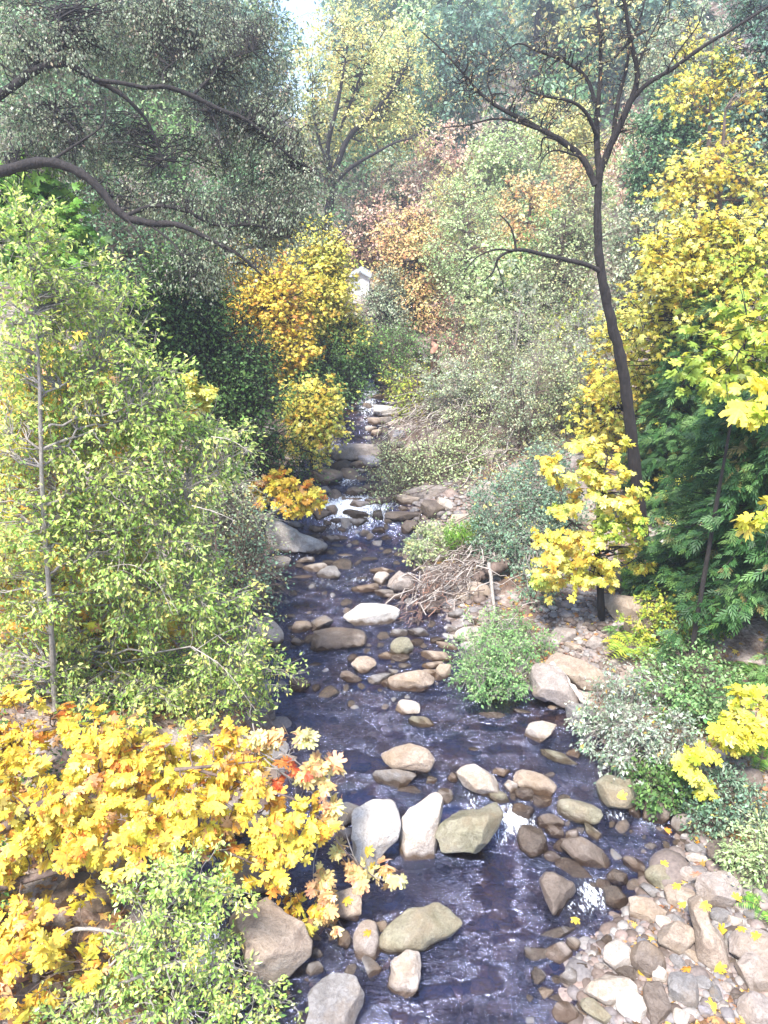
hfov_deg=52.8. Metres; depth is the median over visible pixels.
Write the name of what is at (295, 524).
rock
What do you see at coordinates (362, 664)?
rock
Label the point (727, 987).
rock
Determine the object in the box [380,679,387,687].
rock
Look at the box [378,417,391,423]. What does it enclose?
rock
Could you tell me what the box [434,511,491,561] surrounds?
leafy bush
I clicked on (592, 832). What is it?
rock
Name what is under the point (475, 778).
rock
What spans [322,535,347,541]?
rock
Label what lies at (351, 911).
rock
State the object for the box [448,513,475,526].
rock
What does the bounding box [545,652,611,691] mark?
boulder
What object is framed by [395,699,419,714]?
rock
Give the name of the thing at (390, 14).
conifer
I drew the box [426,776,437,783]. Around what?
rock
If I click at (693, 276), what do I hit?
maple tree
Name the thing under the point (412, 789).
rock
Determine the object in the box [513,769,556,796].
rock
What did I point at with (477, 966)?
stream water
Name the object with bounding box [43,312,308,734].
alder tree
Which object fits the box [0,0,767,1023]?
ground
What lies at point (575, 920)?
fallen maple leaf
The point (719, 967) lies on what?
fallen maple leaf
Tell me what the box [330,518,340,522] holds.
rock
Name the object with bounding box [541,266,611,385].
willow tree
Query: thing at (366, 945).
rock
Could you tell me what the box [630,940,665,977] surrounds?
rock
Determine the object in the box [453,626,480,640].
rock
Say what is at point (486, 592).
rock
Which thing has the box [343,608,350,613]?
rock
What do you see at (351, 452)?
boulder
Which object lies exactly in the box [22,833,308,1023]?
leafy shrub
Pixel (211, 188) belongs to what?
leafy tree
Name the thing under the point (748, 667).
fern
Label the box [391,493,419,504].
rock
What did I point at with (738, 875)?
rock
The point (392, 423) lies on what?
rock
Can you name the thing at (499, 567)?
rock
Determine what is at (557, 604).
rock
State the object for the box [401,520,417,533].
rock
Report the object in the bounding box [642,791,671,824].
rock
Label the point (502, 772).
rock
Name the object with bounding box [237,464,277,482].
rock
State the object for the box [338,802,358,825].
rock
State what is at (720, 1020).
fallen leaves
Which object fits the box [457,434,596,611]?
leafy bush
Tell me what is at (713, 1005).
fallen maple leaf
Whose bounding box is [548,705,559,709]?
rock
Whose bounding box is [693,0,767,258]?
leafy tree
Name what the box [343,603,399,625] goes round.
boulder
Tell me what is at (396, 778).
rock
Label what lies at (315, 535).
rock
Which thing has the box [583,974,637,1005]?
rock
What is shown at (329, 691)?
rock
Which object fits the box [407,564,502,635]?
gravel
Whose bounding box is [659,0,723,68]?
conifer
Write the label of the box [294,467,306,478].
boulder
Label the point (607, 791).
boulder
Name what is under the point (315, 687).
rock
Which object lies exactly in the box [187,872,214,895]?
rock
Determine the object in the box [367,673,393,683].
rock
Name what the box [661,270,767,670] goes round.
maple tree
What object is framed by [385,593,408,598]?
rock
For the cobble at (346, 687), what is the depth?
13.34 m
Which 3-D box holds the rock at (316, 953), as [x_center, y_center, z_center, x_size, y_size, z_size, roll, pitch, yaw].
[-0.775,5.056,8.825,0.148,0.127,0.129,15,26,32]
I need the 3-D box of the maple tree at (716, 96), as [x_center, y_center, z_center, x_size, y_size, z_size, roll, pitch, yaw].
[9.786,-11.344,25.065,3.294,8.926,3.775,-11,25,-26]
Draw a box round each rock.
[13,979,65,1009]
[19,941,37,974]
[51,871,91,907]
[124,856,162,891]
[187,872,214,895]
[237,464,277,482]
[260,572,283,578]
[263,584,284,590]
[264,556,290,569]
[267,739,288,760]
[274,754,296,761]
[276,680,285,687]
[288,521,303,527]
[289,677,310,691]
[291,621,312,632]
[291,637,304,645]
[292,575,311,577]
[295,562,303,567]
[296,557,314,561]
[302,563,326,571]
[304,634,313,642]
[305,534,320,537]
[305,961,323,975]
[308,525,326,532]
[308,662,322,665]
[310,946,322,958]
[311,615,333,630]
[312,684,319,691]
[313,509,330,519]
[316,566,340,578]
[319,685,339,697]
[320,486,330,493]
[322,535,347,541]
[322,560,333,564]
[326,505,337,514]
[327,549,336,553]
[329,489,341,498]
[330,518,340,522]
[331,460,350,470]
[331,544,343,546]
[331,887,361,920]
[332,558,352,568]
[334,827,351,842]
[337,930,351,948]
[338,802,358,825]
[340,468,358,479]
[340,671,361,682]
[341,517,350,527]
[342,509,368,517]
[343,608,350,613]
[344,963,356,974]
[345,487,364,495]
[347,653,357,661]
[347,700,354,706]
[349,517,367,526]
[350,460,364,467]
[350,500,373,506]
[350,540,358,544]
[351,583,378,592]
[351,656,376,673]
[353,920,379,960]
[356,476,366,480]
[356,576,366,579]
[358,455,382,468]
[361,484,376,491]
[361,557,377,560]
[362,402,371,407]
[362,955,381,977]
[364,374,379,378]
[365,426,376,430]
[367,417,380,424]
[367,533,373,539]
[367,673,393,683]
[370,567,394,572]
[371,429,382,434]
[372,394,382,398]
[372,497,390,504]
[372,509,382,520]
[372,527,385,532]
[372,540,381,545]
[372,769,415,787]
[373,405,401,416]
[373,571,389,584]
[374,378,384,384]
[374,589,393,596]
[376,920,386,931]
[377,481,387,486]
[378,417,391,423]
[378,651,393,658]
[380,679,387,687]
[381,535,391,539]
[381,743,434,773]
[383,549,391,553]
[384,519,392,523]
[385,420,399,425]
[385,511,418,521]
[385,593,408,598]
[387,570,414,592]
[387,670,434,691]
[387,949,420,997]
[388,430,404,438]
[390,629,407,636]
[390,637,413,653]
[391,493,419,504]
[391,654,410,661]
[393,551,403,555]
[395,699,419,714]
[397,785,420,792]
[398,505,408,510]
[398,663,411,667]
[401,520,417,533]
[406,485,448,498]
[407,628,428,635]
[408,716,433,727]
[410,639,423,645]
[419,603,439,612]
[420,499,444,518]
[421,650,452,661]
[422,548,450,563]
[422,565,441,573]
[422,661,443,668]
[423,669,435,676]
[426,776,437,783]
[430,637,444,643]
[434,664,451,680]
[436,496,452,509]
[436,641,457,649]
[438,788,453,803]
[446,626,456,632]
[447,772,457,781]
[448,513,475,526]
[448,608,465,618]
[452,593,472,600]
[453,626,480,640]
[457,764,498,795]
[467,582,490,596]
[472,481,495,493]
[474,447,502,463]
[479,712,505,717]
[488,789,509,803]
[492,768,510,776]
[504,779,517,793]
[511,802,534,818]
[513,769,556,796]
[514,709,530,712]
[514,787,533,800]
[517,824,547,857]
[524,721,556,742]
[524,947,546,960]
[530,966,545,983]
[533,795,551,807]
[534,599,563,607]
[537,813,564,828]
[538,987,553,998]
[540,749,577,764]
[541,926,575,937]
[544,825,563,838]
[544,850,560,861]
[545,772,555,777]
[545,941,572,963]
[548,627,576,642]
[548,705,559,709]
[549,661,588,704]
[549,993,562,1001]
[552,838,566,851]
[552,1001,578,1023]
[554,858,592,877]
[556,798,602,825]
[557,648,568,653]
[559,967,576,985]
[560,836,609,868]
[564,642,582,650]
[565,703,598,729]
[565,828,578,837]
[566,749,580,757]
[566,936,580,951]
[567,510,595,524]
[576,827,583,833]
[580,997,611,1023]
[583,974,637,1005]
[584,822,602,840]
[585,636,608,649]
[593,962,603,968]
[595,878,610,889]
[603,885,628,908]
[603,938,630,969]
[606,869,627,884]
[615,966,636,980]
[616,990,646,1023]
[622,855,645,871]
[623,616,652,640]
[627,805,640,818]
[628,895,666,922]
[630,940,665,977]
[639,882,659,897]
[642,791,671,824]
[643,842,656,849]
[643,981,671,1023]
[644,864,670,889]
[652,965,667,982]
[655,915,670,927]
[657,920,694,954]
[664,884,695,906]
[666,914,682,921]
[667,971,698,1007]
[669,953,685,969]
[671,809,694,835]
[672,1007,689,1023]
[679,866,696,881]
[683,949,697,962]
[685,843,703,852]
[686,852,710,861]
[695,870,743,908]
[695,975,713,989]
[698,1004,712,1014]
[706,748,725,767]
[706,840,739,865]
[710,907,731,922]
[713,764,763,796]
[719,981,733,993]
[723,930,732,948]
[727,915,742,925]
[731,868,751,880]
[733,905,743,914]
[752,888,767,902]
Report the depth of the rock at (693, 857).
9.86 m
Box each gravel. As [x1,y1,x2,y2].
[383,473,500,540]
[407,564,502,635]
[529,590,643,679]
[564,833,767,1023]
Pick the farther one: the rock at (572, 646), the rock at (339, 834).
the rock at (572, 646)
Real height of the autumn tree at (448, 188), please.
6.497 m
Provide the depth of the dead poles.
20.36 m
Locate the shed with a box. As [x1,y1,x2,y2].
[349,266,371,296]
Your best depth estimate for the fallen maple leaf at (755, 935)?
8.31 m
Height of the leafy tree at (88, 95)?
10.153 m
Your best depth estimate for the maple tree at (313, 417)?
20.95 m
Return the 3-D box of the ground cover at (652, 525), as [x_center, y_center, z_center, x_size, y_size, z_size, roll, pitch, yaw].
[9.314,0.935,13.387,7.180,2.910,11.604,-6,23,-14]
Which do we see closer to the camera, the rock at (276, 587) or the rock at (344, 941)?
the rock at (344, 941)
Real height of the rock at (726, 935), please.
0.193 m
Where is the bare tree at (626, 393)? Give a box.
[420,0,767,542]
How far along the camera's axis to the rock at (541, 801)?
10.80 m
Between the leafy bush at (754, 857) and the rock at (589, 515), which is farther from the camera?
the rock at (589, 515)
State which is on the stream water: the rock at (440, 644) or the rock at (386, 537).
the rock at (386, 537)
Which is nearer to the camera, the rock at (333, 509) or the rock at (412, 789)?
the rock at (412, 789)
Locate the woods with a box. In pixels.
[5,0,767,217]
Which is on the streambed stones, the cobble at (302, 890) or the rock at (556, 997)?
the rock at (556, 997)
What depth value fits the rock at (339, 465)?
22.17 m
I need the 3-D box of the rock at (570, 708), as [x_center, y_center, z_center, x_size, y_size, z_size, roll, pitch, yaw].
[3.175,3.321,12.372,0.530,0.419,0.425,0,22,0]
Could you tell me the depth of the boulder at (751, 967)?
8.10 m
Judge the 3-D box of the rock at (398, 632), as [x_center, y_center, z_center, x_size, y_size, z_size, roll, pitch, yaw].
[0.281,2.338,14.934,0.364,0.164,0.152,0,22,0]
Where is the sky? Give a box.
[248,0,338,118]
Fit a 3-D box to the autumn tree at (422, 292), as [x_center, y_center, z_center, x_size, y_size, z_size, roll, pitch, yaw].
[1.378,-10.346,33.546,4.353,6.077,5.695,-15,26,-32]
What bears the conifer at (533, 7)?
on the ground at (746, 642)
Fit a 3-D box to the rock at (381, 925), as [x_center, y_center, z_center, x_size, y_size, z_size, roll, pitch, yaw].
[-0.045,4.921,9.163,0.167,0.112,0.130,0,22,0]
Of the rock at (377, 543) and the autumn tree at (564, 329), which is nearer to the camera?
the rock at (377, 543)
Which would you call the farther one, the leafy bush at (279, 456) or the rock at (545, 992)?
the leafy bush at (279, 456)
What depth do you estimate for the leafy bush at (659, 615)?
13.84 m
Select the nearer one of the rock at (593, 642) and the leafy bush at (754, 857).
the leafy bush at (754, 857)
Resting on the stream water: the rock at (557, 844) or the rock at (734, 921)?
the rock at (557, 844)
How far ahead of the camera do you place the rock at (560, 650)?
14.04 m
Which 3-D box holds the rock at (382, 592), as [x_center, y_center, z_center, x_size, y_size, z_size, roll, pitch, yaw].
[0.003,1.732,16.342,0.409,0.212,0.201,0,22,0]
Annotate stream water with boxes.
[155,248,675,1023]
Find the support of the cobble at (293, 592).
on the stream water
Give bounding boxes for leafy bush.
[164,427,287,594]
[174,484,295,647]
[185,411,336,515]
[348,420,444,523]
[357,314,454,390]
[374,355,450,422]
[387,415,514,494]
[394,512,469,569]
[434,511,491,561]
[443,599,563,708]
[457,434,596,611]
[563,659,731,806]
[608,749,726,822]
[615,561,733,646]
[626,617,754,740]
[669,760,767,842]
[707,809,767,902]
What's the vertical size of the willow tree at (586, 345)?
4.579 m
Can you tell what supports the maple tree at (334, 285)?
on the ground at (746, 642)
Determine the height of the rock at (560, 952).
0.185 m
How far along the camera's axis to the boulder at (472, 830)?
10.04 m
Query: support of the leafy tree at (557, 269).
on the ground at (746, 642)
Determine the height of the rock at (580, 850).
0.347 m
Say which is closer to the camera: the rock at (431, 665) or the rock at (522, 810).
the rock at (522, 810)
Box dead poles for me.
[406,429,528,521]
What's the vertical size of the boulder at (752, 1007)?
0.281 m
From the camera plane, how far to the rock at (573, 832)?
10.42 m
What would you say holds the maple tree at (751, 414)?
on the ground at (746, 642)
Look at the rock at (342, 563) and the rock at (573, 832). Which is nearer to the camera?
the rock at (573, 832)
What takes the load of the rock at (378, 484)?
on the streambed stones
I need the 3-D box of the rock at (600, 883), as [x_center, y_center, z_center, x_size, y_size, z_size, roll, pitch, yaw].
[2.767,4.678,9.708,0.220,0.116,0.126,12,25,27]
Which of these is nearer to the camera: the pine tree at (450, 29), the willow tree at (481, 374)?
the willow tree at (481, 374)
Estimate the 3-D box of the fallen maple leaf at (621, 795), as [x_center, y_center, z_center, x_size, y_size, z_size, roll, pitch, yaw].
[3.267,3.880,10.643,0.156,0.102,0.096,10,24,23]
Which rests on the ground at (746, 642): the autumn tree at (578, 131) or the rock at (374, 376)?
the autumn tree at (578, 131)
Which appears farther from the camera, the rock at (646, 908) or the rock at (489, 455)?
the rock at (489, 455)
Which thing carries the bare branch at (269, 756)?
attached to the maple tree at (116, 766)
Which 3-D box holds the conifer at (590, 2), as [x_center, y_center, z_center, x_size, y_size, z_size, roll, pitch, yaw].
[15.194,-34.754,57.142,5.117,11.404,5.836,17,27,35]
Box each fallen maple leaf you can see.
[342,896,352,906]
[363,929,370,936]
[365,845,375,857]
[570,917,579,923]
[617,790,626,799]
[661,860,667,866]
[664,827,671,834]
[672,882,680,889]
[677,901,685,907]
[681,966,690,972]
[690,871,701,876]
[699,900,711,911]
[705,998,716,1010]
[714,961,726,973]
[717,923,726,934]
[731,892,741,901]
[735,926,746,931]
[751,931,761,940]
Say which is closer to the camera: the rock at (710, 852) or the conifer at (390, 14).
the rock at (710, 852)
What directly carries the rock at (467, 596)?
on the ground at (746, 642)
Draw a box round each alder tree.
[0,172,215,712]
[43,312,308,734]
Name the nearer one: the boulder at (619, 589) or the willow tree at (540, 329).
the boulder at (619, 589)
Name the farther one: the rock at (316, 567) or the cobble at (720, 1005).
the rock at (316, 567)
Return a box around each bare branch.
[83,553,177,613]
[192,505,237,528]
[192,646,255,709]
[211,436,249,456]
[243,723,342,841]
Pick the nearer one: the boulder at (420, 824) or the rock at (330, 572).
the boulder at (420, 824)
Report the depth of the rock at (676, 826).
10.47 m
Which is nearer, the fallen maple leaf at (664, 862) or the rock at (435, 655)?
the fallen maple leaf at (664, 862)
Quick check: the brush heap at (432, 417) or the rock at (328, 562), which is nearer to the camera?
the rock at (328, 562)
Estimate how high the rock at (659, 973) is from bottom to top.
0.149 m
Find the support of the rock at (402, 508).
on the stream water
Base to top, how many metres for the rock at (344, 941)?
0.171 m
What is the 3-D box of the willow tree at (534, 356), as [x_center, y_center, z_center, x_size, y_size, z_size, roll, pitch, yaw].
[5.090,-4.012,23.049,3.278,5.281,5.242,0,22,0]
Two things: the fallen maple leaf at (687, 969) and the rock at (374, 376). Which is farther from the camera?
the rock at (374, 376)
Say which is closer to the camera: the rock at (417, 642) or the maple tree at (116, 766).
the maple tree at (116, 766)
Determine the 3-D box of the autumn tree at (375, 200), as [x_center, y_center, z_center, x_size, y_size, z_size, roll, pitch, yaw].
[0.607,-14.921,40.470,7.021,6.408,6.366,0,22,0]
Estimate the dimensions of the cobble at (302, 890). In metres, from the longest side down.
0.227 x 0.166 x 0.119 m
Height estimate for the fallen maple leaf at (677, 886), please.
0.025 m
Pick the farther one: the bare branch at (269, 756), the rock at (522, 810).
the rock at (522, 810)
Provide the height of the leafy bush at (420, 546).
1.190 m
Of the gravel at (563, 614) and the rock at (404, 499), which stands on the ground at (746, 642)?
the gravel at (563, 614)
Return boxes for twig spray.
[475,588,545,652]
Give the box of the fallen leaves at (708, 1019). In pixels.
[508,654,767,1023]
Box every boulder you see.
[83,884,122,912]
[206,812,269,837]
[229,897,312,997]
[233,852,288,894]
[241,615,283,645]
[265,518,327,553]
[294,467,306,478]
[305,972,364,1023]
[308,467,342,484]
[310,627,366,651]
[327,443,382,460]
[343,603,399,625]
[351,799,400,878]
[379,902,462,954]
[399,792,443,860]
[434,802,503,853]
[529,662,578,707]
[539,871,575,916]
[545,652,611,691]
[595,775,637,809]
[604,594,653,620]
[613,564,639,592]
[687,894,729,970]
[728,926,767,960]
[734,951,767,992]
[736,991,767,1023]
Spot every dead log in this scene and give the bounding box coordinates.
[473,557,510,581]
[487,562,495,615]
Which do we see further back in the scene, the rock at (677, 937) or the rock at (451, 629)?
the rock at (451, 629)
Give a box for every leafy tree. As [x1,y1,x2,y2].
[0,0,168,223]
[43,163,254,409]
[71,48,223,240]
[82,225,313,521]
[138,0,309,230]
[174,136,351,269]
[270,311,387,421]
[313,142,426,257]
[328,89,475,227]
[350,257,420,345]
[413,158,523,341]
[506,165,618,345]
[586,182,698,343]
[611,49,764,259]
[617,0,748,113]
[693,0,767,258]
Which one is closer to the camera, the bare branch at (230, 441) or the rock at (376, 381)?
the bare branch at (230, 441)
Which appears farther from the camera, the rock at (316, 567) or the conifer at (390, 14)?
the conifer at (390, 14)
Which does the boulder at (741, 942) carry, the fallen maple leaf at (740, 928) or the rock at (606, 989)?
the fallen maple leaf at (740, 928)
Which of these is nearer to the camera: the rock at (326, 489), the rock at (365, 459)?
the rock at (326, 489)
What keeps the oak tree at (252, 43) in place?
on the ground at (746, 642)
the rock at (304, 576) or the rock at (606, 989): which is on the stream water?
the rock at (304, 576)
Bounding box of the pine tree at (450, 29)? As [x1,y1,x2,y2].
[394,0,530,168]
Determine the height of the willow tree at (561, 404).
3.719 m
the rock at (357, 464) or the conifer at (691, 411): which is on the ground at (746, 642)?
the conifer at (691, 411)
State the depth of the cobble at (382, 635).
14.84 m
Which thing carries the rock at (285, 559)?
on the stream water
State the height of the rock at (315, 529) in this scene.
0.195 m
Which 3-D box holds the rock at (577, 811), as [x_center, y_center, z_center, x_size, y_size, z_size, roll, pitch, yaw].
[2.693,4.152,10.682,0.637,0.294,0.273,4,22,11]
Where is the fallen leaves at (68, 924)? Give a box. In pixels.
[0,409,296,1023]
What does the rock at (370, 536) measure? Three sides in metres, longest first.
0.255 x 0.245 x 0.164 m
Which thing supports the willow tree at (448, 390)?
on the ground at (746, 642)
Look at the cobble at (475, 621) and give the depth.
15.12 m
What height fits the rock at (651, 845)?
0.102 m
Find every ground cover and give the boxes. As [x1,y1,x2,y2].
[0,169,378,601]
[0,578,177,917]
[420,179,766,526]
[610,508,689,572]
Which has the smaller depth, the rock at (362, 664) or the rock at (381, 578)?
the rock at (362, 664)
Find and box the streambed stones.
[130,365,696,1023]
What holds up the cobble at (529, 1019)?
in the stream water
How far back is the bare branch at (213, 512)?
10.05 m
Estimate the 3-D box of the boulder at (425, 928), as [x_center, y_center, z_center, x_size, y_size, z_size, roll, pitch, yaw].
[0.379,4.851,8.981,0.987,0.475,0.469,-8,23,-18]
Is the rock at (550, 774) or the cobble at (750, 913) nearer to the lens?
the cobble at (750, 913)
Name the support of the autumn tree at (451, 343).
on the ground at (746, 642)
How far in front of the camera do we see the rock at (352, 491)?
20.41 m
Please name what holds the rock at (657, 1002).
on the gravel at (674, 857)
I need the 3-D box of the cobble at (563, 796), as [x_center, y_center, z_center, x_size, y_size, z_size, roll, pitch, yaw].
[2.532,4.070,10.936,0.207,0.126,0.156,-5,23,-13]
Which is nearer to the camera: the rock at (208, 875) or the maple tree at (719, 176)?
the rock at (208, 875)
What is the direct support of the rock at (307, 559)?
on the stream water
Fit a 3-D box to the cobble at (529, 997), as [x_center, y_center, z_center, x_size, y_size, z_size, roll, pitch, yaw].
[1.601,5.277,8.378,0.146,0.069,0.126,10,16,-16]
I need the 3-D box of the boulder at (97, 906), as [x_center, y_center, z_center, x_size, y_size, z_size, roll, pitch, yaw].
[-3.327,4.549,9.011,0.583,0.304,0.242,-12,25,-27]
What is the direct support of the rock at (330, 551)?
on the stream water
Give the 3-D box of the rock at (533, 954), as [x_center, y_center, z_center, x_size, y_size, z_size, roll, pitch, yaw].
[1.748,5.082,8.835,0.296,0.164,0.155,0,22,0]
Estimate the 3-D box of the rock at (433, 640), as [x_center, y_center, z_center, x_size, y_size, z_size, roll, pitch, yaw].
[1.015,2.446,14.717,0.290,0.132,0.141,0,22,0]
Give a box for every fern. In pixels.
[601,631,662,665]
[603,625,625,635]
[711,661,767,697]
[734,888,767,921]
[738,745,767,771]
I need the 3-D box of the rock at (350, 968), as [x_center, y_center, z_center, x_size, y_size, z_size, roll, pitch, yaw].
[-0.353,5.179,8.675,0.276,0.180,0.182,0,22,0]
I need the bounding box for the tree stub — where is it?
[430,338,440,381]
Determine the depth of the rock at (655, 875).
9.64 m
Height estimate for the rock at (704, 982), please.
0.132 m
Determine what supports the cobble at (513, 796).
on the stream water
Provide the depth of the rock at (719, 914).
8.88 m
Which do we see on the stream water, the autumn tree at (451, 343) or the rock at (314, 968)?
the rock at (314, 968)
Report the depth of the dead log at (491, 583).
15.26 m
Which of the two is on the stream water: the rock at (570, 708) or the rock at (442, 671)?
the rock at (442, 671)
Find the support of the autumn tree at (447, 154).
on the ground at (746, 642)
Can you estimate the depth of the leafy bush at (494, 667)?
13.38 m
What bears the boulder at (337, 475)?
on the stream water
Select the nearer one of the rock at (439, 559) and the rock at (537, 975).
the rock at (537, 975)
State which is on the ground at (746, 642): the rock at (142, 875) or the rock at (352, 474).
the rock at (142, 875)
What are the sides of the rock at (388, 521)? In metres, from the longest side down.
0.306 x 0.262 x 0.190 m
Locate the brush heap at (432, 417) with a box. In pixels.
[365,372,519,458]
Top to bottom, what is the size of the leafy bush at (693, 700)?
1.577 m
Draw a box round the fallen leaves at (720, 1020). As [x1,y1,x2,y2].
[409,412,767,1023]
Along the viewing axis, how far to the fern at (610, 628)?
14.24 m
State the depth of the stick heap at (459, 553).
16.16 m
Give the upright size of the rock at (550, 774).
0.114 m
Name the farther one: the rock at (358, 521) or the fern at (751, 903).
the rock at (358, 521)
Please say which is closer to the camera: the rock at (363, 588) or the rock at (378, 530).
the rock at (363, 588)
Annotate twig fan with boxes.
[394,563,466,628]
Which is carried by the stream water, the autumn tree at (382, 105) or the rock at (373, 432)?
the rock at (373, 432)
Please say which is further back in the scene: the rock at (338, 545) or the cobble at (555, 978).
the rock at (338, 545)
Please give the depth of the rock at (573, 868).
9.95 m
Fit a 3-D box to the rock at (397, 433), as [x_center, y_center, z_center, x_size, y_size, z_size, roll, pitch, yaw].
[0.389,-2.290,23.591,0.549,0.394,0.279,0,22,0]
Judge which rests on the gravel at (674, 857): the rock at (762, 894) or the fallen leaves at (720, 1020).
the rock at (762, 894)
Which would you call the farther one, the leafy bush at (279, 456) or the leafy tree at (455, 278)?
the leafy tree at (455, 278)
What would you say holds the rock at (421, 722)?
on the stream water
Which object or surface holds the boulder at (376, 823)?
in the stream water
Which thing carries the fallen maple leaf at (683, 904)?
on the gravel at (674, 857)
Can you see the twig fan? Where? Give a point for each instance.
(425, 598)
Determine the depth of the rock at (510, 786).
11.04 m
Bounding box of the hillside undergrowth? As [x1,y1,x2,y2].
[0,1,767,353]
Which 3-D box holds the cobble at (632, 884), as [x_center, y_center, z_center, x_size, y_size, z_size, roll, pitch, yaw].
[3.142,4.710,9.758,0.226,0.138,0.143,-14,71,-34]
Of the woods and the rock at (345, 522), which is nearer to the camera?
the rock at (345, 522)
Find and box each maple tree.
[0,148,112,506]
[0,330,206,683]
[0,680,382,1023]
[171,370,219,642]
[218,236,335,386]
[245,465,328,519]
[272,366,360,475]
[279,213,382,371]
[525,434,658,620]
[555,305,761,523]
[588,189,767,412]
[634,60,767,271]
[649,16,764,292]
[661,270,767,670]
[670,683,767,801]
[718,373,767,541]
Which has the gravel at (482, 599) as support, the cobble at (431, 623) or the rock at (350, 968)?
the cobble at (431, 623)
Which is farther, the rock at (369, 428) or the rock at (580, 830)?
the rock at (369, 428)
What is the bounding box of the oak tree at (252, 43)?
[0,0,355,315]
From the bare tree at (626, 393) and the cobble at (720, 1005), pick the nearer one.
the cobble at (720, 1005)
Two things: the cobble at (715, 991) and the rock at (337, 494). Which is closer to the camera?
the cobble at (715, 991)
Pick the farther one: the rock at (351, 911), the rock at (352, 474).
the rock at (352, 474)
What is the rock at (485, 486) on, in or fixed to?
on the gravel at (451, 494)
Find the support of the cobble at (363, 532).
on the stream water
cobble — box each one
[279,645,288,650]
[289,590,297,595]
[292,889,304,896]
[310,932,321,939]
[323,520,331,525]
[340,599,351,605]
[343,684,348,690]
[358,683,364,688]
[360,529,369,535]
[377,632,389,639]
[389,669,398,673]
[427,621,435,626]
[471,618,478,624]
[510,793,515,800]
[526,994,532,1001]
[526,1017,533,1022]
[551,975,560,983]
[558,794,570,799]
[576,1001,582,1010]
[600,934,611,943]
[609,821,614,827]
[610,848,621,859]
[615,819,629,832]
[627,878,638,889]
[636,936,648,942]
[662,841,669,847]
[672,839,679,844]
[709,985,722,1001]
[717,1003,728,1009]
[730,992,743,998]
[743,907,762,919]
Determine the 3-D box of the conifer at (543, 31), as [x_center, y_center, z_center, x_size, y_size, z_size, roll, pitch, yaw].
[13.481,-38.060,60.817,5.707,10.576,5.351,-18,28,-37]
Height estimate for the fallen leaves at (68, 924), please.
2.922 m
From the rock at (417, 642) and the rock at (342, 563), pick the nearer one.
the rock at (417, 642)
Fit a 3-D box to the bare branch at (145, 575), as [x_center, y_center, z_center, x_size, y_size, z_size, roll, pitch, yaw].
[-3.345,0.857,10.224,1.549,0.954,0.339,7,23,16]
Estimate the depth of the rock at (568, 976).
8.51 m
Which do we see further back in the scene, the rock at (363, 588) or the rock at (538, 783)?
the rock at (363, 588)
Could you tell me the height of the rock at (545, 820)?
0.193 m
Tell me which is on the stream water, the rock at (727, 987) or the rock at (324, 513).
the rock at (324, 513)
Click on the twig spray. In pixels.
(498, 620)
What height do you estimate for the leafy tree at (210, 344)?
6.859 m
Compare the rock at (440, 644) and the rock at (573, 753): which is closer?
the rock at (573, 753)
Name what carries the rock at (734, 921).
on the gravel at (674, 857)
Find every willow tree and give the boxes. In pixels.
[393,344,508,424]
[426,310,525,447]
[444,244,537,397]
[446,275,549,436]
[472,257,589,378]
[477,343,579,456]
[498,282,597,446]
[523,324,609,446]
[538,283,618,436]
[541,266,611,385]
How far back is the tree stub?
24.26 m
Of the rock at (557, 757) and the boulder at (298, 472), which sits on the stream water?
the rock at (557, 757)
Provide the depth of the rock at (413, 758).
11.30 m
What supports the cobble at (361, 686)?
on the stream water
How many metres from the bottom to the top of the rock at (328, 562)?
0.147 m
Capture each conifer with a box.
[385,0,435,38]
[412,0,481,102]
[499,0,572,152]
[511,0,579,101]
[555,0,626,126]
[556,1,589,51]
[612,284,767,530]
[615,0,663,56]
[615,334,713,526]
[621,373,767,698]
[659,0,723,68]
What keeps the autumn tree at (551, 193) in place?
on the ground at (746, 642)
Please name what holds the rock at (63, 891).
on the ground at (746, 642)
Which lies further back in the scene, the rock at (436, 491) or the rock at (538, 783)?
the rock at (436, 491)
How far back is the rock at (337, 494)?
20.24 m
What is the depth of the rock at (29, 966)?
7.99 m
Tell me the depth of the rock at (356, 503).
19.61 m
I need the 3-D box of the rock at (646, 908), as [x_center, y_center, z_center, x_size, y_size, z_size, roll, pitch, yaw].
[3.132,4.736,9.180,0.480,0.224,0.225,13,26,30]
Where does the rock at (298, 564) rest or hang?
on the stream water
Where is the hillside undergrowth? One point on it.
(512, 269)
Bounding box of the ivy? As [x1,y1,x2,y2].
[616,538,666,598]
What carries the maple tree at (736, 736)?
on the ground at (746, 642)
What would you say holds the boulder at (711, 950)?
on the gravel at (674, 857)
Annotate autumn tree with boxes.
[282,0,448,254]
[333,162,453,277]
[334,213,410,274]
[364,201,474,336]
[400,113,492,269]
[418,284,493,372]
[421,160,505,274]
[436,105,577,238]
[475,144,594,281]
[520,79,619,227]
[530,290,603,401]
[600,103,654,208]
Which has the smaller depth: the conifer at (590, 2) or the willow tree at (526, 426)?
the willow tree at (526, 426)
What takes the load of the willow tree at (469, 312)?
on the ground at (746, 642)
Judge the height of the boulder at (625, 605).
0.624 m
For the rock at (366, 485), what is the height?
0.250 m
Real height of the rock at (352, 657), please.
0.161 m
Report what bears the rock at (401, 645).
on the stream water
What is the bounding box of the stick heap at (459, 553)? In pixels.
[370,533,527,625]
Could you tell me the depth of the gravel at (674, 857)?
8.78 m

